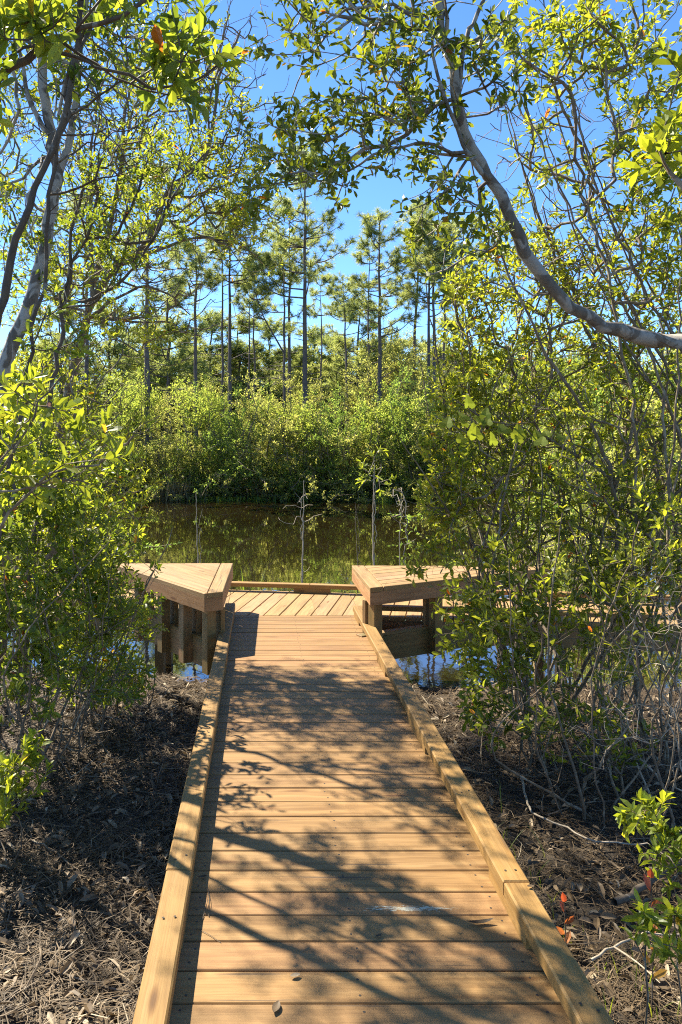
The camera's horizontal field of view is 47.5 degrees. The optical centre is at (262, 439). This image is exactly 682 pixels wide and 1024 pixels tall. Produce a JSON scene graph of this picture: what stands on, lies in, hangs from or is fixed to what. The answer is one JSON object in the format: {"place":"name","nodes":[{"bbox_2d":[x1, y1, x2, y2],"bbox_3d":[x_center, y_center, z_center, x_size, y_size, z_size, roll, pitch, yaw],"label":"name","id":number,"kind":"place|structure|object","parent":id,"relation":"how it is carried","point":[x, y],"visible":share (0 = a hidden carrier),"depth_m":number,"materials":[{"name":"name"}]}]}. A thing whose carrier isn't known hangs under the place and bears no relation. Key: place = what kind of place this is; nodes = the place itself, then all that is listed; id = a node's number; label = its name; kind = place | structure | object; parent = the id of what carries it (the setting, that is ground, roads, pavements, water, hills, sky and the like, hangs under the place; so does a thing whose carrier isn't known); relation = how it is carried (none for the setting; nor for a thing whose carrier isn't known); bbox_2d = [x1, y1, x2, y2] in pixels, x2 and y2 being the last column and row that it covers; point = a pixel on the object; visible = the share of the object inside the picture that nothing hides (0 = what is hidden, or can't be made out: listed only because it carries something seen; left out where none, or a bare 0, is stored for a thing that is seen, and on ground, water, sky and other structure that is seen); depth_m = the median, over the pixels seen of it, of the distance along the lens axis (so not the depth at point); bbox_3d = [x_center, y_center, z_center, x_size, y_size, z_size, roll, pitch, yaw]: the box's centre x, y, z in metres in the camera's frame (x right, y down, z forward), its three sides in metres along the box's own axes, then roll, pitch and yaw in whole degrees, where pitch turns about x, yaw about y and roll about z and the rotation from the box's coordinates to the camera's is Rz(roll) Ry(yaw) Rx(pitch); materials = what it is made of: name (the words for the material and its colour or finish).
{"place":"outdoors","nodes":[
{"label":"outdoors","id":0,"kind":"place"},
{"bbox_2d":[0,447,681,1023],"bbox_3d":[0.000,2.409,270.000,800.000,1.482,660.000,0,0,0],"label":"ground","id":1,"kind":"structure","parent":0,"point":[554,829],"depth_m":3.96,"materials":[{"name":"soil"}]},
{"bbox_2d":[0,728,55,869],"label":"shrub","id":2,"kind":"object","parent":1,"relation":"on","point":[10,786],"visible":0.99,"depth_m":3.53,"materials":[{"name":"green plant"}]},
{"bbox_2d":[0,361,133,569],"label":"shrub","id":3,"kind":"object","parent":1,"relation":"on","point":[14,429],"visible":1,"depth_m":2.58,"materials":[{"name":"green plant"}]},
{"bbox_2d":[17,299,116,422],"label":"pine tree","id":4,"kind":"object","parent":1,"relation":"on","point":[41,345],"visible":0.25,"depth_m":53.40,"materials":[{"name":"green plant"}]},
{"bbox_2d":[0,341,149,583],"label":"shrub","id":5,"kind":"object","parent":1,"relation":"on","point":[104,471],"visible":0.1,"depth_m":10.44,"materials":[{"name":"green plant"}]},
{"bbox_2d":[41,187,129,459],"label":"pine tree","id":6,"kind":"object","parent":1,"relation":"on","point":[71,206],"visible":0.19,"depth_m":41.67,"materials":[{"name":"green plant"}]},
{"bbox_2d":[0,391,172,788],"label":"shrub","id":7,"kind":"object","parent":1,"relation":"on","point":[44,647],"visible":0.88,"depth_m":4.58,"materials":[{"name":"green plant"}]},
{"bbox_2d":[0,279,172,700],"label":"shrub","id":8,"kind":"object","parent":1,"relation":"on","point":[92,393],"visible":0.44,"depth_m":6.17,"materials":[{"name":"green plant"}]},
{"bbox_2d":[0,0,194,539],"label":"tree","id":9,"kind":"object","parent":1,"relation":"on","point":[72,80],"visible":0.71,"depth_m":4.00,"materials":[{"name":"green plant"}]},
{"bbox_2d":[0,0,201,439],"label":"tree","id":10,"kind":"object","parent":1,"relation":"on","point":[11,346],"visible":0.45,"depth_m":4.63,"materials":[{"name":"green plant"}]},
{"bbox_2d":[54,576,169,722],"bbox_3d":[-1.109,1.537,5.542,0.822,1.110,1.169,0,0,0],"label":"shrub","id":11,"kind":"object","parent":1,"relation":"on","point":[144,617],"visible":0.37,"depth_m":5.51,"materials":[{"name":"green plant"}]},
{"bbox_2d":[63,305,165,438],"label":"pine tree","id":12,"kind":"object","parent":1,"relation":"on","point":[112,351],"visible":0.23,"depth_m":54.23,"materials":[{"name":"green plant"}]},
{"bbox_2d":[69,406,162,498],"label":"bush","id":13,"kind":"object","parent":1,"relation":"on","point":[119,422],"visible":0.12,"depth_m":32.28,"materials":[{"name":"green plant"}]},
{"bbox_2d":[14,97,221,711],"bbox_3d":[-1.073,-0.281,5.642,1.539,4.619,1.425,0,0,0],"label":"tree","id":14,"kind":"object","parent":1,"relation":"on","point":[100,217],"visible":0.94,"depth_m":5.59,"materials":[{"name":"green plant"}]},
{"bbox_2d":[0,0,246,147],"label":"tree","id":15,"kind":"object","parent":1,"relation":"on","point":[28,19],"visible":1,"depth_m":2.10,"materials":[{"name":"green plant"}]},
{"bbox_2d":[90,323,179,430],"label":"pine tree","id":16,"kind":"object","parent":1,"relation":"on","point":[103,394],"visible":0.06,"depth_m":61.50,"materials":[{"name":"green plant"}]},
{"bbox_2d":[97,154,197,480],"bbox_3d":[-4.781,-5.156,33.530,4.691,14.521,4.603,0,0,-33],"label":"pine tree","id":17,"kind":"object","parent":1,"relation":"on","point":[182,279],"visible":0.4,"depth_m":33.41,"materials":[{"name":"green plant"}]},
{"bbox_2d":[0,0,298,664],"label":"tree","id":18,"kind":"object","parent":1,"relation":"on","point":[238,223],"visible":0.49,"depth_m":7.01,"materials":[{"name":"green plant"}]},
{"bbox_2d":[104,364,205,490],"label":"bush","id":19,"kind":"object","parent":1,"relation":"on","point":[138,399],"visible":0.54,"depth_m":32.80,"materials":[{"name":"green plant"}]},
{"bbox_2d":[130,386,191,471],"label":"bush","id":20,"kind":"object","parent":1,"relation":"on","point":[162,422],"visible":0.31,"depth_m":42.24,"materials":[{"name":"green plant"}]},
{"bbox_2d":[97,282,226,461],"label":"pine tree","id":21,"kind":"object","parent":1,"relation":"on","point":[182,349],"visible":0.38,"depth_m":49.27,"materials":[{"name":"green plant"}]},
{"bbox_2d":[108,414,243,501],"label":"bush","id":22,"kind":"object","parent":1,"relation":"on","point":[163,448],"visible":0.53,"depth_m":32.00,"materials":[{"name":"green plant"}]},
{"bbox_2d":[145,477,208,500],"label":"bush","id":23,"kind":"object","parent":1,"relation":"on","point":[175,490],"visible":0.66,"depth_m":31.44,"materials":[{"name":"green plant"}]},
{"bbox_2d":[150,458,220,500],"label":"bush","id":24,"kind":"object","parent":1,"relation":"on","point":[198,477],"visible":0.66,"depth_m":31.93,"materials":[{"name":"green plant"}]},
{"bbox_2d":[160,200,227,462],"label":"pine tree","id":25,"kind":"object","parent":1,"relation":"on","point":[209,281],"visible":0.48,"depth_m":40.75,"materials":[{"name":"green plant"}]},
{"bbox_2d":[160,373,232,468],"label":"bush","id":26,"kind":"object","parent":1,"relation":"on","point":[199,435],"visible":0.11,"depth_m":42.89,"materials":[{"name":"green plant"}]},
{"bbox_2d":[141,380,286,495],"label":"bush","id":27,"kind":"object","parent":1,"relation":"on","point":[226,439],"visible":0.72,"depth_m":32.22,"materials":[{"name":"green plant"}]},
{"bbox_2d":[154,371,276,489],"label":"bush","id":28,"kind":"object","parent":1,"relation":"on","point":[202,422],"visible":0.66,"depth_m":32.80,"materials":[{"name":"green plant"}]},
{"bbox_2d":[170,307,262,460],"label":"pine tree","id":29,"kind":"object","parent":1,"relation":"on","point":[213,317],"visible":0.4,"depth_m":57.15,"materials":[{"name":"green plant"}]},
{"bbox_2d":[196,197,242,442],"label":"pine tree","id":30,"kind":"object","parent":1,"relation":"on","point":[221,327],"visible":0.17,"depth_m":43.95,"materials":[{"name":"green plant"}]},
{"bbox_2d":[194,454,255,500],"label":"bush","id":31,"kind":"object","parent":1,"relation":"on","point":[214,469],"visible":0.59,"depth_m":32.07,"materials":[{"name":"green plant"}]},
{"bbox_2d":[189,186,271,458],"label":"pine tree","id":32,"kind":"object","parent":1,"relation":"on","point":[237,283],"visible":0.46,"depth_m":41.91,"materials":[{"name":"green plant"}]},
{"bbox_2d":[192,308,281,457],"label":"pine tree","id":33,"kind":"object","parent":1,"relation":"on","point":[260,373],"visible":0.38,"depth_m":58.58,"materials":[{"name":"green plant"}]},
{"bbox_2d":[142,364,339,495],"bbox_3d":[-0.135,-0.307,33.182,8.267,5.647,6.751,0,0,31],"label":"bush","id":34,"kind":"object","parent":1,"relation":"on","point":[270,444],"visible":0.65,"depth_m":32.24,"materials":[{"name":"green plant"}]},
{"bbox_2d":[216,387,282,463],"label":"bush","id":35,"kind":"object","parent":1,"relation":"on","point":[248,402],"visible":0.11,"depth_m":42.24,"materials":[{"name":"green plant"}]},
{"bbox_2d":[234,249,270,432],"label":"pine tree","id":36,"kind":"object","parent":1,"relation":"on","point":[252,295],"visible":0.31,"depth_m":47.96,"materials":[{"name":"green plant"}]},
{"bbox_2d":[233,262,273,407],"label":"pine tree","id":37,"kind":"object","parent":1,"relation":"on","point":[244,300],"visible":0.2,"depth_m":49.94,"materials":[{"name":"green plant"}]},
{"bbox_2d":[224,456,292,501],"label":"bush","id":38,"kind":"object","parent":1,"relation":"on","point":[257,493],"visible":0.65,"depth_m":31.98,"materials":[{"name":"green plant"}]},
{"bbox_2d":[230,235,315,460],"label":"pine tree","id":39,"kind":"object","parent":1,"relation":"on","point":[289,328],"visible":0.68,"depth_m":41.95,"materials":[{"name":"green plant"}]},
{"bbox_2d":[66,490,479,500],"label":"bank grass","id":40,"kind":"structure","parent":1,"relation":"on","point":[244,498],"depth_m":31.57,"materials":[{"name":"green plant"}]},
{"bbox_2d":[235,315,314,451],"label":"pine tree","id":41,"kind":"object","parent":1,"relation":"on","point":[266,334],"visible":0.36,"depth_m":61.31,"materials":[{"name":"green plant"}]},
{"bbox_2d":[257,455,305,500],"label":"bush","id":42,"kind":"object","parent":1,"relation":"on","point":[284,478],"visible":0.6,"depth_m":31.97,"materials":[{"name":"green plant"}]},
{"bbox_2d":[252,198,335,457],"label":"pine tree","id":43,"kind":"object","parent":1,"relation":"on","point":[296,279],"visible":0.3,"depth_m":44.74,"materials":[{"name":"green plant"}]},
{"bbox_2d":[235,370,358,467],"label":"bush","id":44,"kind":"object","parent":1,"relation":"on","point":[313,396],"visible":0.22,"depth_m":42.02,"materials":[{"name":"green plant"}]},
{"bbox_2d":[243,129,357,463],"bbox_3d":[2.172,-7.069,40.292,5.079,17.967,5.176,0,0,-34],"label":"pine tree","id":45,"kind":"object","parent":1,"relation":"on","point":[305,267],"visible":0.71,"depth_m":39.92,"materials":[{"name":"green plant"}]},
{"bbox_2d":[208,382,400,498],"bbox_3d":[2.260,0.100,33.108,9.164,5.023,6.270,0,0,6],"label":"bush","id":46,"kind":"object","parent":1,"relation":"on","point":[337,422],"visible":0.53,"depth_m":32.01,"materials":[{"name":"green plant"}]},
{"bbox_2d":[243,390,372,499],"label":"bush","id":47,"kind":"object","parent":1,"relation":"on","point":[297,429],"visible":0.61,"depth_m":32.14,"materials":[{"name":"green plant"}]},
{"bbox_2d":[278,322,355,406],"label":"pine tree","id":48,"kind":"object","parent":1,"relation":"on","point":[315,330],"visible":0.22,"depth_m":64.99,"materials":[{"name":"green plant"}]},
{"bbox_2d":[299,448,338,498],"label":"bush","id":49,"kind":"object","parent":1,"relation":"on","point":[316,464],"visible":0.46,"depth_m":32.05,"materials":[{"name":"green plant"}]},
{"bbox_2d":[301,273,341,432],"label":"pine tree","id":50,"kind":"object","parent":1,"relation":"on","point":[326,280],"visible":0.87,"depth_m":49.92,"materials":[{"name":"green plant"}]},
{"bbox_2d":[1,675,673,1012],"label":"twig litter","id":51,"kind":"object","parent":1,"relation":"on","point":[40,958],"visible":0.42,"depth_m":3.82,"materials":[{"name":"grey plant"}]},
{"bbox_2d":[262,395,417,503],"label":"bush","id":52,"kind":"object","parent":1,"relation":"on","point":[362,446],"visible":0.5,"depth_m":31.82,"materials":[{"name":"green plant"}]},
{"bbox_2d":[307,331,372,429],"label":"pine tree","id":53,"kind":"object","parent":1,"relation":"on","point":[328,336],"visible":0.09,"depth_m":63.10,"materials":[{"name":"green plant"}]},
{"bbox_2d":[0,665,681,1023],"bbox_3d":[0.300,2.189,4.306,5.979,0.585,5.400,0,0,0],"label":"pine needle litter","id":54,"kind":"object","parent":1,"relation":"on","point":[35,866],"visible":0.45,"depth_m":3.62,"materials":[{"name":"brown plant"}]},
{"bbox_2d":[520,778,672,861],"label":"fallen branch","id":55,"kind":"object","parent":54,"relation":"on","point":[530,809],"visible":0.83,"depth_m":3.89,"materials":[{"name":"grey wood"}]},
{"bbox_2d":[590,931,679,982],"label":"fallen branch","id":56,"kind":"object","parent":54,"relation":"on","point":[602,952],"visible":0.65,"depth_m":2.95,"materials":[{"name":"grey wood"}]},
{"bbox_2d":[611,858,681,905],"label":"fallen branch","id":57,"kind":"object","parent":54,"relation":"on","point":[624,898],"visible":0.59,"depth_m":3.32,"materials":[{"name":"grey wood"}]},
{"bbox_2d":[0,575,681,686],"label":"boardwalk","id":58,"kind":"structure","parent":1,"relation":"on","point":[309,599],"depth_m":7.85,"materials":[{"name":"brown wood"}]},
{"bbox_2d":[352,564,549,658],"bbox_3d":[1.618,1.591,7.403,2.150,0.688,1.030,0,0,-28],"label":"bench","id":59,"kind":"object","parent":58,"relation":"attached to","point":[377,586],"visible":0.6,"depth_m":6.86,"materials":[{"name":"brown wood"}]},
{"bbox_2d":[314,461,371,501],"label":"bush","id":60,"kind":"object","parent":1,"relation":"on","point":[348,496],"visible":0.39,"depth_m":31.91,"materials":[{"name":"green plant"}]},
{"bbox_2d":[4,337,681,459],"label":"distant wood","id":61,"kind":"object","parent":1,"relation":"on","point":[163,381],"visible":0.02,"depth_m":61.09,"materials":[{"name":"green plant"}]},
{"bbox_2d":[321,271,377,422],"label":"pine tree","id":62,"kind":"object","parent":1,"relation":"on","point":[336,292],"visible":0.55,"depth_m":52.14,"materials":[{"name":"green plant"}]},
{"bbox_2d":[307,294,411,451],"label":"pine tree","id":63,"kind":"object","parent":1,"relation":"on","point":[336,346],"visible":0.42,"depth_m":57.94,"materials":[{"name":"green plant"}]},
{"bbox_2d":[326,371,406,471],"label":"bush","id":64,"kind":"object","parent":1,"relation":"on","point":[347,400],"visible":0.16,"depth_m":42.71,"materials":[{"name":"green plant"}]},
{"bbox_2d":[343,234,394,404],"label":"pine tree","id":65,"kind":"object","parent":1,"relation":"on","point":[364,245],"visible":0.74,"depth_m":46.02,"materials":[{"name":"green plant"}]},
{"bbox_2d":[132,603,613,1023],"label":"boardwalk","id":66,"kind":"structure","parent":1,"relation":"on","point":[334,819],"depth_m":3.00,"materials":[{"name":"brown wood"}]},
{"bbox_2d":[116,563,232,674],"bbox_3d":[-0.888,1.591,6.979,1.194,0.688,1.528,0,0,0],"label":"bench","id":67,"kind":"object","parent":66,"relation":"on","point":[189,588],"visible":0.81,"depth_m":6.71,"materials":[{"name":"brown wood"}]},
{"bbox_2d":[317,379,435,501],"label":"bush","id":68,"kind":"object","parent":1,"relation":"on","point":[399,411],"visible":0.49,"depth_m":32.34,"materials":[{"name":"green plant"}]},
{"bbox_2d":[337,207,431,443],"bbox_3d":[6.003,-5.110,39.757,4.543,14.085,4.630,0,0,-3],"label":"pine tree","id":69,"kind":"object","parent":1,"relation":"on","point":[369,229],"visible":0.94,"depth_m":39.45,"materials":[{"name":"green plant"}]},
{"bbox_2d":[367,459,416,500],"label":"bush","id":70,"kind":"object","parent":1,"relation":"on","point":[389,473],"visible":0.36,"depth_m":32.01,"materials":[{"name":"green plant"}]},
{"bbox_2d":[339,317,478,469],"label":"bush","id":71,"kind":"object","parent":1,"relation":"on","point":[390,355],"visible":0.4,"depth_m":41.56,"materials":[{"name":"green plant"}]},
{"bbox_2d":[384,196,450,459],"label":"pine tree","id":72,"kind":"object","parent":1,"relation":"on","point":[418,209],"visible":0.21,"depth_m":42.94,"materials":[{"name":"green plant"}]},
{"bbox_2d":[399,441,437,500],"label":"bush","id":73,"kind":"object","parent":1,"relation":"on","point":[419,455],"visible":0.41,"depth_m":31.75,"materials":[{"name":"green plant"}]},
{"bbox_2d":[334,366,516,499],"bbox_3d":[7.622,-0.147,33.207,7.233,5.698,8.857,0,0,-13],"label":"bush","id":74,"kind":"object","parent":1,"relation":"on","point":[417,428],"visible":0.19,"depth_m":31.98,"materials":[{"name":"green plant"}]},
{"bbox_2d":[399,216,466,471],"bbox_3d":[8.293,-4.480,37.840,4.542,12.976,3.254,0,0,32],"label":"pine tree","id":75,"kind":"object","parent":1,"relation":"on","point":[433,261],"visible":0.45,"depth_m":37.79,"materials":[{"name":"green plant"}]},
{"bbox_2d":[388,355,484,472],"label":"bush","id":76,"kind":"object","parent":1,"relation":"on","point":[412,386],"visible":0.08,"depth_m":41.05,"materials":[{"name":"green plant"}]},
{"bbox_2d":[340,357,533,502],"bbox_3d":[6.829,-0.249,32.255,6.555,6.096,9.581,0,0,-44],"label":"bush","id":77,"kind":"object","parent":1,"relation":"on","point":[403,437],"visible":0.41,"depth_m":32.12,"materials":[{"name":"green plant"}]},
{"bbox_2d":[397,210,480,448],"bbox_3d":[8.718,-4.620,37.240,4.066,13.287,3.793,0,0,21],"label":"pine tree","id":78,"kind":"object","parent":1,"relation":"on","point":[424,255],"visible":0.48,"depth_m":37.01,"materials":[{"name":"green plant"}]},
{"bbox_2d":[407,311,490,409],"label":"pine tree","id":79,"kind":"object","parent":1,"relation":"on","point":[450,325],"visible":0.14,"depth_m":59.48,"materials":[{"name":"green plant"}]},
{"bbox_2d":[430,220,467,387],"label":"pine tree","id":80,"kind":"object","parent":1,"relation":"on","point":[439,245],"visible":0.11,"depth_m":40.93,"materials":[{"name":"green plant"}]},
{"bbox_2d":[223,0,681,348],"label":"tree","id":81,"kind":"object","parent":1,"relation":"on","point":[414,114],"visible":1,"depth_m":3.72,"materials":[{"name":"green plant"}]},
{"bbox_2d":[421,215,506,414],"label":"pine tree","id":82,"kind":"object","parent":1,"relation":"on","point":[476,244],"visible":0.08,"depth_m":43.47,"materials":[{"name":"green plant"}]},
{"bbox_2d":[383,387,576,511],"bbox_3d":[9.516,0.427,29.478,8.119,5.040,6.630,0,0,30],"label":"bush","id":83,"kind":"object","parent":1,"relation":"on","point":[517,480],"visible":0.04,"depth_m":28.83,"materials":[{"name":"green plant"}]},
{"bbox_2d":[439,394,566,779],"bbox_3d":[1.455,0.911,4.603,0.749,2.358,0.275,0,0,-12],"label":"sapling","id":84,"kind":"object","parent":1,"relation":"on","point":[517,435],"visible":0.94,"depth_m":4.62,"materials":[{"name":"green plant"}]},
{"bbox_2d":[387,307,681,545],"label":"bush","id":85,"kind":"object","parent":1,"relation":"on","point":[555,506],"visible":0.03,"depth_m":18.80,"materials":[{"name":"green plant"}]},
{"bbox_2d":[400,182,681,734],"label":"shrub","id":86,"kind":"object","parent":1,"relation":"on","point":[457,467],"visible":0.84,"depth_m":5.50,"materials":[{"name":"green plant"}]},
{"bbox_2d":[401,485,681,841],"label":"shrub","id":87,"kind":"object","parent":1,"relation":"on","point":[484,627],"visible":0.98,"depth_m":4.49,"materials":[{"name":"green plant"}]},
{"bbox_2d":[420,320,681,589],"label":"bush","id":88,"kind":"object","parent":1,"relation":"on","point":[677,446],"visible":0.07,"depth_m":14.52,"materials":[{"name":"green plant"}]},
{"bbox_2d":[556,892,573,944],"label":"seedling","id":89,"kind":"object","parent":1,"relation":"on","point":[570,919],"visible":0.42,"depth_m":2.75,"materials":[{"name":"orange plant"}]},
{"bbox_2d":[452,0,681,740],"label":"tree","id":90,"kind":"object","parent":1,"relation":"on","point":[606,64],"visible":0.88,"depth_m":5.35,"materials":[{"name":"green plant"}]},
{"bbox_2d":[473,214,672,600],"bbox_3d":[4.036,-0.089,10.441,3.162,6.618,2.893,0,0,0],"label":"shrub","id":91,"kind":"object","parent":1,"relation":"on","point":[491,372],"visible":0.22,"depth_m":10.22,"materials":[{"name":"green plant"}]},
{"bbox_2d":[506,323,669,521],"bbox_3d":[10.279,-0.372,23.797,7.609,6.493,5.249,0,0,-37],"label":"bush","id":92,"kind":"object","parent":1,"relation":"on","point":[644,366],"visible":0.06,"depth_m":23.72,"materials":[{"name":"green plant"}]},
{"bbox_2d":[496,775,680,1023],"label":"ground grass","id":93,"kind":"structure","parent":1,"relation":"on","point":[583,930],"depth_m":2.90,"materials":[{"name":"green plant"}]},
{"bbox_2d":[568,513,681,800],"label":"shrub","id":94,"kind":"object","parent":1,"relation":"on","point":[672,713],"visible":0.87,"depth_m":4.08,"materials":[{"name":"plant"}]},
{"bbox_2d":[613,787,681,904],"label":"sapling","id":95,"kind":"object","parent":1,"relation":"on","point":[631,816],"visible":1,"depth_m":3.00,"materials":[{"name":"green plant"}]},
{"bbox_2d":[615,38,681,190],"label":"tree","id":96,"kind":"object","parent":1,"relation":"on","point":[660,143],"visible":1,"depth_m":2.31,"materials":[{"name":"green plant"}]},
{"bbox_2d":[618,888,681,1023],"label":"sapling","id":97,"kind":"object","parent":1,"relation":"on","point":[647,916],"visible":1,"depth_m":2.50,"materials":[{"name":"green plant"}]},
{"bbox_2d":[641,869,666,1009],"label":"seedling","id":98,"kind":"object","parent":1,"relation":"on","point":[660,973],"visible":0.68,"depth_m":2.70,"materials":[{"name":"green plant"}]},
{"bbox_2d":[0,498,681,689],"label":"pond water","id":99,"kind":"structure","parent":0,"point":[254,540],"depth_m":18.08,"materials":[{"name":"green liquid"}]},
{"bbox_2d":[279,481,320,582],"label":"dead sapling","id":100,"kind":"object","parent":99,"relation":"in","point":[301,507],"visible":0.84,"depth_m":13.19,"materials":[{"name":"grey wood"}]},
{"bbox_2d":[355,445,396,565],"bbox_3d":[2.122,1.475,14.268,0.812,2.754,0.590,0,0,0],"label":"sapling","id":101,"kind":"object","parent":99,"relation":"on","point":[362,466],"visible":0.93,"depth_m":14.29,"materials":[{"name":"green plant"}]},
{"bbox_2d":[0,0,681,389],"label":"sky","id":102,"kind":"structure","parent":0,"point":[379,191],"materials":[{"name":"blue"}]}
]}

